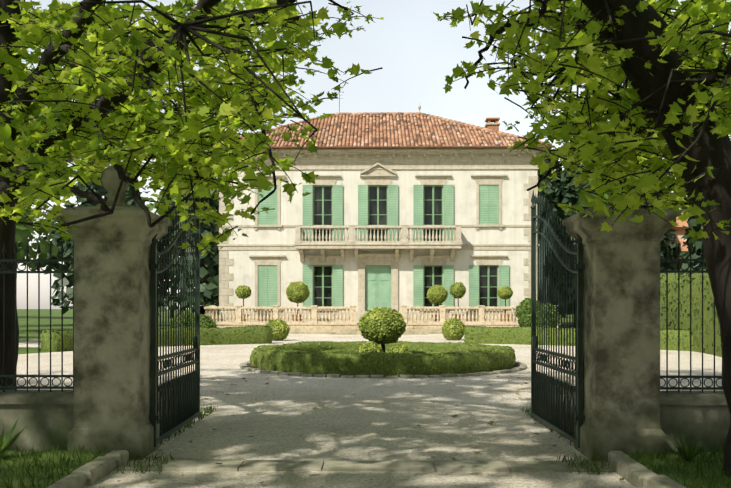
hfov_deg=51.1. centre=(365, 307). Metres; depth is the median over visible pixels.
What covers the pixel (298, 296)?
terrace topiary
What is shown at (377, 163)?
villa stone trim
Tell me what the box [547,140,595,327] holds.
conifer
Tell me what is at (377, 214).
villa window frames
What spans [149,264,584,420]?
gate hinges
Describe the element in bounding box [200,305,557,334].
stone balustrade
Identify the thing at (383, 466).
threshold stone
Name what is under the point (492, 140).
villa roof tiles
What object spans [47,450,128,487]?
verge kerb
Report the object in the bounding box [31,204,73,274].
tree
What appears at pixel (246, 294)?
terrace topiary
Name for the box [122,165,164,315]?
conifer
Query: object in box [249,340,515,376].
hedge ring
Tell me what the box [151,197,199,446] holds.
gate leaf
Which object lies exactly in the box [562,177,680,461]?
gate pillar
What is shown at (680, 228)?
neighbour house
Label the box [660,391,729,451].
fence wall
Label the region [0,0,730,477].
plane trees
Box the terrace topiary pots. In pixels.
[243,298,509,320]
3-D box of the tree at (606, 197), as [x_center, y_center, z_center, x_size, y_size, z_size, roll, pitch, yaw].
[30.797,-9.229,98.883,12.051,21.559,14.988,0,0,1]
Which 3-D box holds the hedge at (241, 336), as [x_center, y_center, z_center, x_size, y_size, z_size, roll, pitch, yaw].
[-7.796,1.170,29.662,9.462,0.858,1.693,0,0,-41]
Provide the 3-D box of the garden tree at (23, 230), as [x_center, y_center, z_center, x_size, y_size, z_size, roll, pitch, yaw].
[-16.796,-2.036,30.935,7.030,7.197,6.304,0,0,1]
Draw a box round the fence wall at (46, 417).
[0,390,73,450]
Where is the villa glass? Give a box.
[314,187,496,306]
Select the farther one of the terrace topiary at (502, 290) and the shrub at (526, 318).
the terrace topiary at (502, 290)
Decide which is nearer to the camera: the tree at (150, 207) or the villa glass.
the villa glass
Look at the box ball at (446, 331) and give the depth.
35.12 m
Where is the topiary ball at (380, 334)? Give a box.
[357,307,405,344]
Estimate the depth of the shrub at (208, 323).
42.31 m
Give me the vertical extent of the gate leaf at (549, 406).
3.070 m
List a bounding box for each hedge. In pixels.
[40,325,272,351]
[464,325,693,351]
[660,267,721,356]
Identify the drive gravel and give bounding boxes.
[17,334,722,487]
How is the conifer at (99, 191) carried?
on the lawn at (44, 321)
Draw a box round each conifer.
[51,159,107,313]
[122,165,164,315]
[158,164,215,310]
[158,173,218,314]
[537,154,574,317]
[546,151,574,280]
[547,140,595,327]
[607,158,662,268]
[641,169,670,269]
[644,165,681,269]
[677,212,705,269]
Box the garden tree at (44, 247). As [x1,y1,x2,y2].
[17,193,58,270]
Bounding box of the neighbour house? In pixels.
[665,212,688,268]
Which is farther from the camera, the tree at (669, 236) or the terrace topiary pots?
the tree at (669, 236)
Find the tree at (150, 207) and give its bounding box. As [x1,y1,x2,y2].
[141,173,172,317]
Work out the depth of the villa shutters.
47.06 m
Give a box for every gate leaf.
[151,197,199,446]
[530,190,582,447]
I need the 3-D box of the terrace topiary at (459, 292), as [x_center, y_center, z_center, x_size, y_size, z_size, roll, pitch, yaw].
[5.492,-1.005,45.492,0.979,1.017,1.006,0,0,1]
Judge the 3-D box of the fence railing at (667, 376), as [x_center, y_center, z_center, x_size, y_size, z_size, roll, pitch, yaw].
[6.695,0.095,7.887,7.500,1.580,0.033,0,0,1]
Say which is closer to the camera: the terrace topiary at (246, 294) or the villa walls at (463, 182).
the terrace topiary at (246, 294)
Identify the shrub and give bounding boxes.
[172,310,216,327]
[515,298,560,327]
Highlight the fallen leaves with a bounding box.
[98,375,624,487]
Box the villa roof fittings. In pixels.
[335,91,499,130]
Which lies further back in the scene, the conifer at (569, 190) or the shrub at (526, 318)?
the conifer at (569, 190)
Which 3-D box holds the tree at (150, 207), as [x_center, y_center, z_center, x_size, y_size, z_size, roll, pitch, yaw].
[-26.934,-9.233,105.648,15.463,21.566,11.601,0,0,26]
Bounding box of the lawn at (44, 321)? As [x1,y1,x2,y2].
[17,309,571,353]
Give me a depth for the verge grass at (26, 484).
6.98 m
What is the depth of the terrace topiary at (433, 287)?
44.21 m
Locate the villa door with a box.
[365,265,390,310]
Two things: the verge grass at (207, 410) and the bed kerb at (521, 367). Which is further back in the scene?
the bed kerb at (521, 367)
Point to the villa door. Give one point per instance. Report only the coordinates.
(377, 286)
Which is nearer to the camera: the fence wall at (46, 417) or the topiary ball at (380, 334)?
the fence wall at (46, 417)
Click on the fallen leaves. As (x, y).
(490, 423)
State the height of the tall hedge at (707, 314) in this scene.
3.231 m
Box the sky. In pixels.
[17,0,730,308]
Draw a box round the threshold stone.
[119,460,613,471]
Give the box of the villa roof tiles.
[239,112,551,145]
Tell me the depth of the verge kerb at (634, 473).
6.62 m
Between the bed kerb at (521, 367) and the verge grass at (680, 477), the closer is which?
the verge grass at (680, 477)
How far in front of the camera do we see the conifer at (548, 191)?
54.68 m
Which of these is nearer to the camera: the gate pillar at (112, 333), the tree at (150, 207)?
the gate pillar at (112, 333)
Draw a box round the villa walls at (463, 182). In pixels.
[219,170,536,310]
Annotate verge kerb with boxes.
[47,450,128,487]
[608,451,685,487]
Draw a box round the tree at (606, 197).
[602,160,615,203]
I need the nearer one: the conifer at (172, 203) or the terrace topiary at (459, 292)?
the terrace topiary at (459, 292)
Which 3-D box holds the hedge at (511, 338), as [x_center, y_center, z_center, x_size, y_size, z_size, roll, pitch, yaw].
[8.474,1.170,29.745,10.407,0.853,1.889,0,0,40]
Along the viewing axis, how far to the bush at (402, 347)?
19.23 m
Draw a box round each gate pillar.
[56,165,171,460]
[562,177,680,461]
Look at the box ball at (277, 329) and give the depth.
34.53 m
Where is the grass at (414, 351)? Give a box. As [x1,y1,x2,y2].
[319,348,449,353]
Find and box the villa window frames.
[313,185,497,306]
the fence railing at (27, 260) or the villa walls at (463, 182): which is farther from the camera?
the villa walls at (463, 182)
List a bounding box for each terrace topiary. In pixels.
[235,285,250,298]
[286,281,309,303]
[427,285,447,304]
[450,282,465,298]
[497,286,512,298]
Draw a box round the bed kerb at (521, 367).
[240,361,526,378]
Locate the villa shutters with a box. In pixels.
[258,185,508,306]
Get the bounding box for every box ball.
[265,318,289,340]
[442,318,464,339]
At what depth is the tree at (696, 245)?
63.16 m
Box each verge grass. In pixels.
[0,405,730,487]
[0,450,106,487]
[627,452,730,487]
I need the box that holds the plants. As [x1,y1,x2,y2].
[0,419,705,460]
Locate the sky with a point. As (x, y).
(415, 51)
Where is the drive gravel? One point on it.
(374, 419)
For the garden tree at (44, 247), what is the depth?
37.90 m
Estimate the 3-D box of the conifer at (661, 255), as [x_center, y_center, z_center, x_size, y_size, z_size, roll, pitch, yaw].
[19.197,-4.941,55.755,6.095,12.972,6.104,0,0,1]
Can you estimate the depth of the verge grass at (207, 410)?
7.09 m
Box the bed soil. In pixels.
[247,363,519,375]
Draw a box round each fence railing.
[0,241,73,391]
[660,240,722,392]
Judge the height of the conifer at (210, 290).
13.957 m
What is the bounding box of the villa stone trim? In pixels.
[218,148,547,322]
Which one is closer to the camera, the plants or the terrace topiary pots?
the plants
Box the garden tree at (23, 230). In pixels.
[15,199,42,258]

